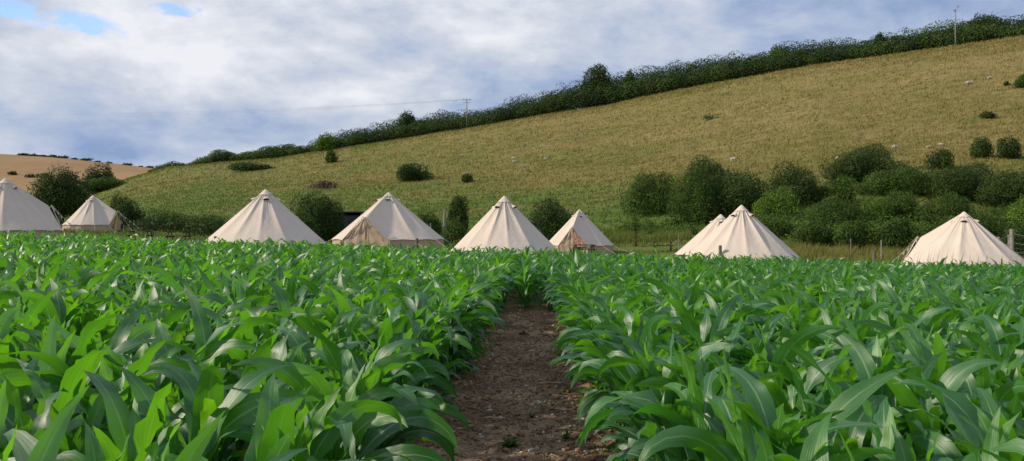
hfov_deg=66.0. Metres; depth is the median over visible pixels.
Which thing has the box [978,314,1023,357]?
maize plant
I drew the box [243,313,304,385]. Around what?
maize plant
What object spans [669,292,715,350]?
maize plant
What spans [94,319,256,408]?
maize plant
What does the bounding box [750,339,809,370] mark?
maize plant
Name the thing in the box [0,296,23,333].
maize plant
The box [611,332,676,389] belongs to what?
maize plant
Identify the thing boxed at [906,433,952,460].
maize plant
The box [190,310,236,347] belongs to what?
maize plant
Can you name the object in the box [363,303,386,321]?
maize plant
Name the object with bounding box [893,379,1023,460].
maize plant
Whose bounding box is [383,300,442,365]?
maize plant
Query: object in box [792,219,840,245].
bramble
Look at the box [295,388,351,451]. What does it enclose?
maize plant
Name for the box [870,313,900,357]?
maize plant
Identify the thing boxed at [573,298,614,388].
maize plant
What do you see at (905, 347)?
maize plant
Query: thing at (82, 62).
sky
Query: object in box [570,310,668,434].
maize plant
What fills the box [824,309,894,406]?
maize plant
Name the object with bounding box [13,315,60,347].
maize plant
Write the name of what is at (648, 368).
maize plant
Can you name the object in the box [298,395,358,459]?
maize plant
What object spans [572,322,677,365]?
maize plant
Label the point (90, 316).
maize plant
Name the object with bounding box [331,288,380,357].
maize plant
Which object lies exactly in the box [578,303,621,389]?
maize plant
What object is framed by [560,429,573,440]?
weed
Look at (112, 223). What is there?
door panel
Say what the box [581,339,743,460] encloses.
maize plant
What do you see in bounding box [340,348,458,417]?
maize plant
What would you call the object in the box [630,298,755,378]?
maize plant
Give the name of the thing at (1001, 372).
maize plant
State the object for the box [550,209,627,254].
bell tent
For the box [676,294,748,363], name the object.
maize plant
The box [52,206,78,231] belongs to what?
guy ropes
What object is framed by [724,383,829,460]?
maize plant
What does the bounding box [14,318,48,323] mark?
maize plant
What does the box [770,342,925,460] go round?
maize plant
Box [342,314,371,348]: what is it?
maize plant
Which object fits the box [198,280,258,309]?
maize plant
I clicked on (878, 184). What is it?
bush
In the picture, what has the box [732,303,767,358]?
maize plant
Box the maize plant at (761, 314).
[740,312,776,334]
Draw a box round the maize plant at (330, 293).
[287,286,353,348]
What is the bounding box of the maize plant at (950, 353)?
[848,328,999,382]
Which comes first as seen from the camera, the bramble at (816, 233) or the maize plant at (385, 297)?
the maize plant at (385, 297)
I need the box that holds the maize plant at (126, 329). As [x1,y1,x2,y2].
[46,307,169,438]
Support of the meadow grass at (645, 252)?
on the ground at (618, 250)
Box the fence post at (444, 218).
[443,210,445,236]
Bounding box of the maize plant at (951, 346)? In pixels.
[931,339,990,369]
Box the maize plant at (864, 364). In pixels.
[825,329,942,440]
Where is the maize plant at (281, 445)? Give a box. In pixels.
[244,384,312,460]
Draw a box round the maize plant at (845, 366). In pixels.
[810,350,919,403]
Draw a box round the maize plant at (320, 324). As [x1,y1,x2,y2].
[286,314,372,356]
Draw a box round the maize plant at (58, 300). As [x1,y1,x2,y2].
[49,278,112,331]
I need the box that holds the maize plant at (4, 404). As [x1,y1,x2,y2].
[0,376,8,449]
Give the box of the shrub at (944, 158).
[922,148,956,169]
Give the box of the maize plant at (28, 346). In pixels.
[16,337,137,369]
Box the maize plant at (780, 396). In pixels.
[735,355,869,460]
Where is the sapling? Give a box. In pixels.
[630,212,640,246]
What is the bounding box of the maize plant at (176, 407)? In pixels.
[171,347,289,460]
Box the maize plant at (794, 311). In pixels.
[772,301,823,347]
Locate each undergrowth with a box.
[125,216,227,236]
[443,236,462,248]
[612,210,728,235]
[753,202,1023,257]
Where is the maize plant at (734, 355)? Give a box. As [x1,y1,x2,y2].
[726,320,752,363]
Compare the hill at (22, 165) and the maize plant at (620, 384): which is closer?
the maize plant at (620, 384)
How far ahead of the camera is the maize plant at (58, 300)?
6.91 m
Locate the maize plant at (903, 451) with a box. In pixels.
[874,424,980,460]
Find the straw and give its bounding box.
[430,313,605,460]
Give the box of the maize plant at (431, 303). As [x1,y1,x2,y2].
[424,292,438,388]
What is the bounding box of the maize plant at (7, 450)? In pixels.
[1,425,16,460]
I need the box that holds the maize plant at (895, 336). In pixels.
[785,334,903,388]
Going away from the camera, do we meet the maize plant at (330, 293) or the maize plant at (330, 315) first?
the maize plant at (330, 315)
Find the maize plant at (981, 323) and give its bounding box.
[953,316,1023,368]
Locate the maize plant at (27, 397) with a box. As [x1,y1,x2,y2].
[16,357,85,440]
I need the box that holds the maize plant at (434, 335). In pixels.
[422,300,472,406]
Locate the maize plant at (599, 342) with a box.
[565,313,666,408]
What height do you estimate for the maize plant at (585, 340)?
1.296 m
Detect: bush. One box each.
[7,171,16,174]
[79,176,126,190]
[108,191,147,229]
[142,207,185,227]
[173,212,226,229]
[286,186,346,241]
[292,208,318,235]
[313,132,339,151]
[394,160,433,181]
[416,204,442,235]
[440,217,469,245]
[528,192,573,240]
[620,168,679,217]
[665,161,720,228]
[683,154,734,188]
[707,167,772,218]
[751,183,802,219]
[762,156,824,208]
[799,195,874,226]
[812,174,859,204]
[818,143,910,183]
[853,170,903,196]
[858,193,894,224]
[877,187,920,220]
[887,161,944,195]
[914,190,977,225]
[922,158,1000,202]
[972,168,1023,207]
[1002,194,1023,226]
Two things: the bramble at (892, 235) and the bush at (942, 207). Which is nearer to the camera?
the bramble at (892, 235)
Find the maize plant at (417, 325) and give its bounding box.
[356,309,425,443]
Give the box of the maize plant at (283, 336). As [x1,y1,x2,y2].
[224,297,314,350]
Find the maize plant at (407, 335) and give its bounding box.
[357,325,414,448]
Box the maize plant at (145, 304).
[122,292,191,324]
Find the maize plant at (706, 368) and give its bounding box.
[647,342,708,399]
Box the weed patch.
[701,113,719,120]
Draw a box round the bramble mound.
[227,161,275,171]
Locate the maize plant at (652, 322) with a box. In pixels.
[621,314,668,356]
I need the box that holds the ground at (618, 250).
[65,230,1003,260]
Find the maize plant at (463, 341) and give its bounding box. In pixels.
[380,286,474,389]
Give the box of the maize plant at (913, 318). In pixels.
[899,313,978,348]
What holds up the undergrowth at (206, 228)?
on the hill at (679, 109)
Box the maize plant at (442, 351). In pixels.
[426,308,461,393]
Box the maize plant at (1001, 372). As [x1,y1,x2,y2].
[932,342,1015,382]
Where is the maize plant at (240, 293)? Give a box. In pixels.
[219,272,245,316]
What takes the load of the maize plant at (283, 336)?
on the soil
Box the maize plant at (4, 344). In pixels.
[0,334,9,355]
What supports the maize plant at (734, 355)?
on the soil
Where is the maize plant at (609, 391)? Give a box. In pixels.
[589,335,698,449]
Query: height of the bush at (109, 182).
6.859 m
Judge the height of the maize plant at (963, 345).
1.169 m
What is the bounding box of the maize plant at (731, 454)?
[717,431,863,460]
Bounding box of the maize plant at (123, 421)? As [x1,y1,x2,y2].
[82,370,171,460]
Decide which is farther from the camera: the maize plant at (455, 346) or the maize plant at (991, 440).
the maize plant at (455, 346)
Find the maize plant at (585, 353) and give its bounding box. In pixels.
[557,330,607,364]
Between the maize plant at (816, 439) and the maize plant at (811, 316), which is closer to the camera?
the maize plant at (816, 439)
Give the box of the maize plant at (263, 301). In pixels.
[225,296,275,316]
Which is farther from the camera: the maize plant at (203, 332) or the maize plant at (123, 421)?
the maize plant at (203, 332)
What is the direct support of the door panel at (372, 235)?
in the bell tent at (388, 218)
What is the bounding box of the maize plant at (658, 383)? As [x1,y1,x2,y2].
[634,363,776,398]
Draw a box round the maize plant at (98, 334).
[79,309,141,350]
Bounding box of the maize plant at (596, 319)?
[586,316,621,425]
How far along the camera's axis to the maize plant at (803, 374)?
5.03 m
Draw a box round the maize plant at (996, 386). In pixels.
[973,362,1023,393]
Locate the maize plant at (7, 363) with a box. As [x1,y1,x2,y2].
[0,331,153,386]
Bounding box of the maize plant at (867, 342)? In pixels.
[838,320,869,346]
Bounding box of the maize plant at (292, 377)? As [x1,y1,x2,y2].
[226,357,446,460]
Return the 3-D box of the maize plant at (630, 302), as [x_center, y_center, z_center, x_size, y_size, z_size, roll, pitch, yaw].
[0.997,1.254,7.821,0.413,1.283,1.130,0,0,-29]
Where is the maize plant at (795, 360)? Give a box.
[778,336,853,394]
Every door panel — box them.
[109,212,115,231]
[116,212,122,231]
[343,217,364,247]
[365,217,387,247]
[558,228,571,253]
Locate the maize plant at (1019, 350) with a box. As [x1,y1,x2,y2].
[1013,322,1023,379]
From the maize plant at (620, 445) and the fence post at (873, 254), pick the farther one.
the fence post at (873, 254)
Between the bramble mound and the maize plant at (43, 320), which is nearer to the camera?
the maize plant at (43, 320)
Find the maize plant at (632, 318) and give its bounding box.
[614,304,702,369]
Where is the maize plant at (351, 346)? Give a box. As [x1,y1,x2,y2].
[283,341,366,388]
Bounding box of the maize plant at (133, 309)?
[129,286,153,347]
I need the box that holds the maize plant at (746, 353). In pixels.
[732,319,783,359]
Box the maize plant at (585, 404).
[577,322,678,431]
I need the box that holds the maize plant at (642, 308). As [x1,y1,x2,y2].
[624,299,698,334]
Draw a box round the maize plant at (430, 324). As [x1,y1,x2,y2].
[415,292,451,404]
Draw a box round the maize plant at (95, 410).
[33,378,113,455]
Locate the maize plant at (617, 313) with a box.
[556,285,622,389]
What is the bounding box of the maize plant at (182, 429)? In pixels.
[141,369,311,459]
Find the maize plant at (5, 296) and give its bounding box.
[0,291,22,307]
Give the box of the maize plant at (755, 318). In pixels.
[748,303,802,322]
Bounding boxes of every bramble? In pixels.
[758,215,797,239]
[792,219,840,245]
[832,217,881,250]
[873,215,926,251]
[917,215,951,239]
[957,209,1007,239]
[998,218,1023,256]
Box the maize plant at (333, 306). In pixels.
[320,301,337,332]
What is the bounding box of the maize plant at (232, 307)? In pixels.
[148,299,254,346]
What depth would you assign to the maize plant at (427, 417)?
4.38 m
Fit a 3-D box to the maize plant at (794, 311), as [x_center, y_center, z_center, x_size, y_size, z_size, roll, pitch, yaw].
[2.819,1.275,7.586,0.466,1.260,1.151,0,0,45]
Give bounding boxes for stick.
[482,416,505,418]
[538,381,566,384]
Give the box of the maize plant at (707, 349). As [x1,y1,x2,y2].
[579,342,758,460]
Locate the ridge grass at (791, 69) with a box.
[127,35,1023,178]
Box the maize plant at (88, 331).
[0,314,131,413]
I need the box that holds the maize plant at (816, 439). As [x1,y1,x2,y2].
[767,412,883,460]
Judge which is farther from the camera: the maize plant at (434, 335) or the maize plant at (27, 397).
the maize plant at (434, 335)
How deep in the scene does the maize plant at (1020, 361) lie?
5.51 m
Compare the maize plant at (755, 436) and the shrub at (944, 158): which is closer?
the maize plant at (755, 436)
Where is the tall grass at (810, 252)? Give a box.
[603,224,1022,264]
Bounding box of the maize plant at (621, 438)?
[600,346,641,449]
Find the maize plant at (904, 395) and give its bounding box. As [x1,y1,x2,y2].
[877,366,970,457]
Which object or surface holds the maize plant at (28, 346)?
on the soil
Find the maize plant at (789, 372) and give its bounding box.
[756,344,868,460]
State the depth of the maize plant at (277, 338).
6.26 m
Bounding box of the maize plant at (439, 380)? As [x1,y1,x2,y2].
[416,339,457,397]
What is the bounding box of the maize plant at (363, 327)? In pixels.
[313,290,381,353]
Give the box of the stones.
[423,312,615,460]
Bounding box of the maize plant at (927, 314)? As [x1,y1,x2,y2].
[867,307,954,357]
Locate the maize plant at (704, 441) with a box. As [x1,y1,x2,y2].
[638,396,844,460]
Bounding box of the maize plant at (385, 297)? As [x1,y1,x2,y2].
[332,292,401,323]
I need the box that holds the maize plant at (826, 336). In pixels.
[801,303,908,364]
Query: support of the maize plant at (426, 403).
on the soil
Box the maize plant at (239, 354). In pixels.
[225,324,325,373]
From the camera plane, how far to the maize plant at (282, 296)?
7.30 m
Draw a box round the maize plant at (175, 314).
[132,302,204,404]
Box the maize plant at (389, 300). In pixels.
[376,289,397,316]
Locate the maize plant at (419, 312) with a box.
[398,302,428,360]
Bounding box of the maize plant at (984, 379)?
[947,346,993,410]
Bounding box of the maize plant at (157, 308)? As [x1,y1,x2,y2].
[144,304,234,355]
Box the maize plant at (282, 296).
[267,279,336,348]
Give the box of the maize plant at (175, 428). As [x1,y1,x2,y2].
[161,421,181,460]
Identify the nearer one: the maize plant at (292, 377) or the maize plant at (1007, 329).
the maize plant at (292, 377)
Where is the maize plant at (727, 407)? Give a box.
[672,352,836,458]
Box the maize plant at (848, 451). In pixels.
[840,434,854,460]
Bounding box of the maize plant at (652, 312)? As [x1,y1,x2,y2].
[642,296,689,316]
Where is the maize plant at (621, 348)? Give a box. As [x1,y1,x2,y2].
[604,341,663,365]
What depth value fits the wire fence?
41.42 m
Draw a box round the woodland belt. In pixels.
[307,13,1023,151]
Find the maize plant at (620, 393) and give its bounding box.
[610,356,661,423]
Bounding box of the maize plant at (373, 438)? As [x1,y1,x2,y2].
[286,357,421,459]
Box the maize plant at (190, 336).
[179,318,225,446]
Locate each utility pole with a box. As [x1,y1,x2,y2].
[463,99,470,126]
[953,6,958,45]
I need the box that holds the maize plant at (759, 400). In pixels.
[721,366,885,447]
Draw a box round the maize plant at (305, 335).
[294,323,328,364]
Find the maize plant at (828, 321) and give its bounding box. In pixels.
[819,307,882,359]
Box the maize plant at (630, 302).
[572,291,658,388]
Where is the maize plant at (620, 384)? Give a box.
[578,329,688,453]
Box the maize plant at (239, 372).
[196,361,242,378]
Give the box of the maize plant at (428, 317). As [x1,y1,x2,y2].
[378,312,479,397]
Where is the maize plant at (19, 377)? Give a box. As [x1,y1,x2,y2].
[0,339,175,434]
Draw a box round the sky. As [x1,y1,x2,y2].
[0,0,1023,167]
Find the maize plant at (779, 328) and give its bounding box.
[753,310,809,346]
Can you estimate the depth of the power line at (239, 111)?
299.50 m
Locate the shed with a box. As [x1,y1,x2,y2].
[336,211,363,231]
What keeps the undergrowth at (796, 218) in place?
on the ground at (618, 250)
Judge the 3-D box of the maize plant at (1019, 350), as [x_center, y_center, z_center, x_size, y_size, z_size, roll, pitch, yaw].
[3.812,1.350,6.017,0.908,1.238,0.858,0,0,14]
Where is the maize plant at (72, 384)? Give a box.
[5,315,145,451]
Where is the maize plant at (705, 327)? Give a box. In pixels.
[658,307,743,360]
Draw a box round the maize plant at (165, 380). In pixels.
[80,345,206,440]
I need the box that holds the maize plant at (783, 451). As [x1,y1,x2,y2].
[766,439,788,454]
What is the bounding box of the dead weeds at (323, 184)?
[307,180,339,189]
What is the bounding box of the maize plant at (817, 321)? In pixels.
[750,292,846,345]
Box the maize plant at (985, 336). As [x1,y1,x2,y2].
[922,330,1019,357]
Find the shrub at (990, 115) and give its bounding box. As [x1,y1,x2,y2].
[979,110,996,118]
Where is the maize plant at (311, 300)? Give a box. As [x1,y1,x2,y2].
[275,298,319,331]
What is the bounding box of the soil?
[222,285,632,460]
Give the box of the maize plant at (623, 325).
[573,316,625,395]
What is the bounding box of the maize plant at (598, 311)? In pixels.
[572,308,641,405]
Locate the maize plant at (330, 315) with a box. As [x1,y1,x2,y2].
[316,299,379,350]
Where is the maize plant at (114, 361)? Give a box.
[75,334,227,442]
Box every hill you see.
[0,154,153,195]
[57,37,1023,244]
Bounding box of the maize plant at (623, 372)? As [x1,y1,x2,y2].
[563,338,669,460]
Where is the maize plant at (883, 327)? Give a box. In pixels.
[851,319,966,366]
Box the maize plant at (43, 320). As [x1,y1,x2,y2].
[32,313,140,353]
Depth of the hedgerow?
309.63 m
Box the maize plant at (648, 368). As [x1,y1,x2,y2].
[607,349,714,426]
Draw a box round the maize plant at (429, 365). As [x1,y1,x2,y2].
[363,341,449,443]
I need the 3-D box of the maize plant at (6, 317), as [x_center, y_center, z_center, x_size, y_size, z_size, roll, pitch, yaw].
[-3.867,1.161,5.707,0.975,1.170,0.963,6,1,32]
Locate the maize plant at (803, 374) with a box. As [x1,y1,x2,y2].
[756,365,836,384]
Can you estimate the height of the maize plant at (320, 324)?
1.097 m
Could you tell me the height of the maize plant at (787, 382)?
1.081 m
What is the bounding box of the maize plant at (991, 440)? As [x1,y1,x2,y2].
[981,406,1000,460]
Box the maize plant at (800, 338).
[741,323,839,418]
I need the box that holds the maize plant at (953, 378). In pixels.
[905,359,1023,428]
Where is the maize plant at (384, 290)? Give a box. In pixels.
[341,284,391,327]
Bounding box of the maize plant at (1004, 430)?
[879,411,1020,460]
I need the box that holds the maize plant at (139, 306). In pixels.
[116,300,193,343]
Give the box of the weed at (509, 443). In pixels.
[500,437,520,447]
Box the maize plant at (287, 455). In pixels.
[268,448,307,460]
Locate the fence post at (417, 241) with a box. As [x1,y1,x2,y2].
[415,238,418,248]
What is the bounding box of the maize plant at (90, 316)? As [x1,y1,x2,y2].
[63,287,111,331]
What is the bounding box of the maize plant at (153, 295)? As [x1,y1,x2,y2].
[99,284,224,332]
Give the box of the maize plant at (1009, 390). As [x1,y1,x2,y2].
[959,380,1023,411]
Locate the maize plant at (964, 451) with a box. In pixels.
[916,393,1023,459]
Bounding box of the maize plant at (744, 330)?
[710,316,754,358]
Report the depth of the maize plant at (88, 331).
4.93 m
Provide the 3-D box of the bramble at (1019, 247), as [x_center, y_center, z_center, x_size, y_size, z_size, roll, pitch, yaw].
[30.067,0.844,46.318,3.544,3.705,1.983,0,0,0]
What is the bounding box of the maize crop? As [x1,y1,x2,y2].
[0,229,1023,460]
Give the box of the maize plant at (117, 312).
[74,301,123,323]
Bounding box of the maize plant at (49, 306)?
[11,287,76,329]
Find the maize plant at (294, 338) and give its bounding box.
[274,327,359,365]
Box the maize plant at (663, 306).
[632,286,685,311]
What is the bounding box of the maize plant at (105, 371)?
[86,337,162,416]
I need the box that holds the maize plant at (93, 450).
[56,422,177,460]
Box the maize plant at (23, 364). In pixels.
[16,330,45,420]
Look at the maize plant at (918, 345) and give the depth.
5.22 m
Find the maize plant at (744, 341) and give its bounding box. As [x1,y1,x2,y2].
[739,334,788,348]
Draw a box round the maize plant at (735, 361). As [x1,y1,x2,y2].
[665,312,750,364]
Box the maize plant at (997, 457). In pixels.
[948,441,1008,460]
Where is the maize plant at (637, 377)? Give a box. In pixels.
[624,345,765,460]
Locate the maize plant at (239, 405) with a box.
[120,365,320,460]
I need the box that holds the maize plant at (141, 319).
[77,303,176,347]
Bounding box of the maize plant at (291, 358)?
[224,348,296,444]
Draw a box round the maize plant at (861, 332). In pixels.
[772,319,909,367]
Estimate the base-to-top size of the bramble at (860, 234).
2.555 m
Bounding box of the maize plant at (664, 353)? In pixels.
[626,344,668,389]
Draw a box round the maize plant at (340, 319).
[289,307,371,354]
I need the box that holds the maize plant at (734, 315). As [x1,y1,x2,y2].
[720,300,747,349]
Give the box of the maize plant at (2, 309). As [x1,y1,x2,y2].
[0,297,29,321]
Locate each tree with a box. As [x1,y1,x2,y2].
[26,163,94,226]
[79,162,114,194]
[397,110,416,135]
[446,192,469,234]
[579,62,615,96]
[622,68,634,99]
[770,44,789,58]
[873,32,885,44]
[966,12,1001,37]
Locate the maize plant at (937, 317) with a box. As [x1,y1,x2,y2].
[922,302,955,341]
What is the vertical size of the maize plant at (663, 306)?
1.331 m
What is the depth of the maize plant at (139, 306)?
7.08 m
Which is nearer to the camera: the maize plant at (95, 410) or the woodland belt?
the maize plant at (95, 410)
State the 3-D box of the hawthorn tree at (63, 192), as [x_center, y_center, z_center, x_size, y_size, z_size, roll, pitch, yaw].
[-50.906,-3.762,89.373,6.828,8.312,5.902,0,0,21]
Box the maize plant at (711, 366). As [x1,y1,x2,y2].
[705,357,759,371]
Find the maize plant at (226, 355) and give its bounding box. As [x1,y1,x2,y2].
[179,310,277,377]
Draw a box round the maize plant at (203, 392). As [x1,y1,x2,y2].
[144,355,240,460]
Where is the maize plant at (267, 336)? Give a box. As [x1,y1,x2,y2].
[243,328,338,381]
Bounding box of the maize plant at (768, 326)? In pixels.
[724,314,786,358]
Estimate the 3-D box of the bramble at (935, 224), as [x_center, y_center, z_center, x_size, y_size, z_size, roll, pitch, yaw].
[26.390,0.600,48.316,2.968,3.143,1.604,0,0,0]
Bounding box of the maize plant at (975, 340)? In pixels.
[948,329,1016,380]
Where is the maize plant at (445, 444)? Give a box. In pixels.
[337,346,453,460]
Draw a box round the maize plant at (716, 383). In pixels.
[607,355,734,433]
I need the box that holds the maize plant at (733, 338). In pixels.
[668,320,741,371]
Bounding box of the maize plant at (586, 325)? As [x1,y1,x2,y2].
[566,293,659,384]
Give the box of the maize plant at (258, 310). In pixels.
[188,305,280,330]
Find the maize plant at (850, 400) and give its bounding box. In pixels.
[707,367,908,454]
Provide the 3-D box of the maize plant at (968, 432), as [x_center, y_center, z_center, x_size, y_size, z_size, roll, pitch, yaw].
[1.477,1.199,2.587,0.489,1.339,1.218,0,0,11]
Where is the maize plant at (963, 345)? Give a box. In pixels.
[942,323,1019,355]
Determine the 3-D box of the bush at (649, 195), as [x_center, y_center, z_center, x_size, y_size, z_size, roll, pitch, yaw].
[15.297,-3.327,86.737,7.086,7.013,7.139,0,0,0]
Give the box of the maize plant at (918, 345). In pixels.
[897,323,1023,433]
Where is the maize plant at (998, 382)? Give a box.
[975,378,1023,438]
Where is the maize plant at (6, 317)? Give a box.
[0,307,42,340]
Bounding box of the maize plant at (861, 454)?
[829,447,894,460]
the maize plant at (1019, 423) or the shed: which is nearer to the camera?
the maize plant at (1019, 423)
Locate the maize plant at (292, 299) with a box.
[268,284,342,335]
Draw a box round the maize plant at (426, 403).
[321,357,442,458]
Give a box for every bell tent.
[0,178,78,238]
[62,195,140,233]
[206,189,325,245]
[328,192,454,249]
[451,196,558,255]
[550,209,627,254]
[665,214,725,257]
[685,205,801,260]
[893,212,1023,267]
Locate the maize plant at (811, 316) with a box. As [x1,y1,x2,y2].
[747,292,826,358]
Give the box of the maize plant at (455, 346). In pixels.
[431,300,458,385]
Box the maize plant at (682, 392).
[663,382,737,460]
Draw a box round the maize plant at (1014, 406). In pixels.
[904,381,1023,445]
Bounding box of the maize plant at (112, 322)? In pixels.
[107,301,123,334]
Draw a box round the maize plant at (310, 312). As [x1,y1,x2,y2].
[238,298,321,333]
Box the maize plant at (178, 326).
[128,320,192,356]
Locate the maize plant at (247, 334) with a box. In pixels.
[203,307,262,445]
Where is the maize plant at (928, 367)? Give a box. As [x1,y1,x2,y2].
[894,353,952,445]
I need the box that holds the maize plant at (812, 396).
[731,365,847,419]
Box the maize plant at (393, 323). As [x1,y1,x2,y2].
[378,305,438,445]
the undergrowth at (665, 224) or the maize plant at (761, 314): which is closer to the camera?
the maize plant at (761, 314)
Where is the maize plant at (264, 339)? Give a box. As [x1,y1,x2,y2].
[237,315,291,345]
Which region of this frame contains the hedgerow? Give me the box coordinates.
[149,144,315,171]
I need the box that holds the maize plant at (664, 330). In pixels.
[659,319,720,351]
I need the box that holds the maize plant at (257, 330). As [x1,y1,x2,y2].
[242,307,287,345]
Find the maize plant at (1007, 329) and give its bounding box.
[984,323,1019,349]
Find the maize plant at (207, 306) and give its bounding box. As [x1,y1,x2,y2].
[198,297,252,331]
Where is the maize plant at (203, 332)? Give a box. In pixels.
[165,286,279,460]
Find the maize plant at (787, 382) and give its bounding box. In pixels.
[748,344,835,396]
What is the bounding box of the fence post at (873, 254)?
[872,250,875,261]
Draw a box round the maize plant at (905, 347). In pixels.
[865,319,974,359]
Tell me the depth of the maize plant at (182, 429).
3.87 m
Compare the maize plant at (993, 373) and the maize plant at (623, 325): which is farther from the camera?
the maize plant at (623, 325)
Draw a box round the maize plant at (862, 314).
[839,302,891,343]
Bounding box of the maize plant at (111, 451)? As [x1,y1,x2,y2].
[92,419,183,460]
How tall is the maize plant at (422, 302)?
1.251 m
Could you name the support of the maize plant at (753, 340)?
on the soil
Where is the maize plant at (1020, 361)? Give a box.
[1010,354,1023,371]
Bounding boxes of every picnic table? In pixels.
[127,231,153,239]
[165,231,193,240]
[572,244,597,253]
[651,241,673,251]
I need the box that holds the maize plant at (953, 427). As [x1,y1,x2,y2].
[893,358,1023,434]
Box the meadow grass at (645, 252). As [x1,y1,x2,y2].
[63,230,1004,261]
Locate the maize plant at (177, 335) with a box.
[139,312,187,346]
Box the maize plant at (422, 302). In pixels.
[357,293,460,394]
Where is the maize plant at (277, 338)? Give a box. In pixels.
[225,323,291,353]
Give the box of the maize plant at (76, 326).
[59,288,106,338]
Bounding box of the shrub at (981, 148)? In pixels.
[969,132,994,158]
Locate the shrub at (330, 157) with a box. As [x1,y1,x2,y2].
[325,149,338,162]
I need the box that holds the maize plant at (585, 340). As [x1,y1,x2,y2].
[558,292,665,423]
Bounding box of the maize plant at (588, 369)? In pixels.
[563,320,671,426]
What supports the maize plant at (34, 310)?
on the soil
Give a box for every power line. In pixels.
[0,99,462,117]
[15,99,465,119]
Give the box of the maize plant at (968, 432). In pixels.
[894,371,981,460]
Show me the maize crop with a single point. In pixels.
(477, 283)
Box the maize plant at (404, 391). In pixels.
[307,328,439,405]
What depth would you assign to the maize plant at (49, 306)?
6.57 m
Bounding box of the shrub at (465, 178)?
[461,173,472,182]
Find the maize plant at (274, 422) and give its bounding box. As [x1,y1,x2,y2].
[254,373,334,460]
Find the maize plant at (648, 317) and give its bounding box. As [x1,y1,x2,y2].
[569,315,671,426]
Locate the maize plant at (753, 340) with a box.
[741,337,814,362]
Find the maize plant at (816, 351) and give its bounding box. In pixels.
[767,341,842,392]
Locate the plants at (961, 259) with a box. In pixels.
[908,249,1023,267]
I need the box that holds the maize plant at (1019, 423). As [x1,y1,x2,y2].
[967,394,1023,437]
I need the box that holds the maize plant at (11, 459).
[0,457,15,460]
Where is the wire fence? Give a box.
[997,229,1023,253]
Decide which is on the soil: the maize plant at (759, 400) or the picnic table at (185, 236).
the maize plant at (759, 400)
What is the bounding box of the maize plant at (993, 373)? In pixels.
[948,350,1018,378]
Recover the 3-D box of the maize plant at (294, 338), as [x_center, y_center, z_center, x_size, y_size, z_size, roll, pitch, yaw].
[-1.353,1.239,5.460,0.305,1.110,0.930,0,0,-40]
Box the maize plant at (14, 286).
[1,280,78,318]
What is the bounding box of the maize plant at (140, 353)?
[134,306,192,434]
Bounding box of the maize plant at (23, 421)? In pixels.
[0,368,89,458]
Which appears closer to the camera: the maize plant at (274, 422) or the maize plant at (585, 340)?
the maize plant at (274, 422)
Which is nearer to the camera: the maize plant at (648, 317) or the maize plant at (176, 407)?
the maize plant at (176, 407)
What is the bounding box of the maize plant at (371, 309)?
[363,288,387,350]
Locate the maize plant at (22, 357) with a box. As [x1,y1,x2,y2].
[16,298,138,361]
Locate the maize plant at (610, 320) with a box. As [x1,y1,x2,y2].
[599,311,640,388]
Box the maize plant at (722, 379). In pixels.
[678,366,816,438]
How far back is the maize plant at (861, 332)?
6.46 m
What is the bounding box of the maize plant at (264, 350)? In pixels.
[107,338,300,460]
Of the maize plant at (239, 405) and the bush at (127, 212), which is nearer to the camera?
the maize plant at (239, 405)
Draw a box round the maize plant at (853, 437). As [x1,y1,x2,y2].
[830,394,886,455]
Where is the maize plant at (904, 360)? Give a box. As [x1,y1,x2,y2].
[820,338,932,375]
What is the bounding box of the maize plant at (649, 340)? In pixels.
[640,326,660,459]
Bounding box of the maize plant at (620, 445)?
[586,346,686,449]
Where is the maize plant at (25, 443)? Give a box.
[3,428,37,460]
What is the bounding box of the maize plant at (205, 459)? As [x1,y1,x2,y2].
[181,444,362,460]
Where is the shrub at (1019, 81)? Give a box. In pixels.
[1011,73,1023,88]
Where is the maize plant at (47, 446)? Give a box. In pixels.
[27,394,81,460]
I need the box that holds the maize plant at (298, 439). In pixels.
[251,401,319,460]
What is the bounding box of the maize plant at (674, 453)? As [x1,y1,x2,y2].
[627,382,741,460]
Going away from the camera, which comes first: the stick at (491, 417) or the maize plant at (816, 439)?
the maize plant at (816, 439)
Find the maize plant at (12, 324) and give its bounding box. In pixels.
[9,318,48,335]
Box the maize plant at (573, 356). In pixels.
[548,316,681,426]
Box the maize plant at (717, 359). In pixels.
[691,346,787,392]
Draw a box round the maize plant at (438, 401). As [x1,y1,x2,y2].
[304,331,469,448]
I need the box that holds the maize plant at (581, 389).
[576,295,640,393]
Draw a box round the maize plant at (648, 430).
[575,331,705,460]
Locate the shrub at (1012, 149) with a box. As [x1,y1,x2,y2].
[996,135,1022,158]
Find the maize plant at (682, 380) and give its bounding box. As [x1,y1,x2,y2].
[638,345,786,433]
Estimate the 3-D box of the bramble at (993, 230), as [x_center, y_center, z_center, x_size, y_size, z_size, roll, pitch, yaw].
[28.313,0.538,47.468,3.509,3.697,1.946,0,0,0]
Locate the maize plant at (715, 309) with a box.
[704,292,765,359]
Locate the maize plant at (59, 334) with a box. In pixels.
[27,322,64,361]
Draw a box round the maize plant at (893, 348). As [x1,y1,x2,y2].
[869,325,902,379]
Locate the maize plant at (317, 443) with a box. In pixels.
[221,386,411,460]
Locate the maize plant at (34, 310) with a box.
[0,287,72,362]
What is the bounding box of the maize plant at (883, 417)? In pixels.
[845,382,895,460]
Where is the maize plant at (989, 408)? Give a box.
[970,387,1023,460]
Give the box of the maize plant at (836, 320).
[823,301,855,358]
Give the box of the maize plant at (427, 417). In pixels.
[268,311,458,458]

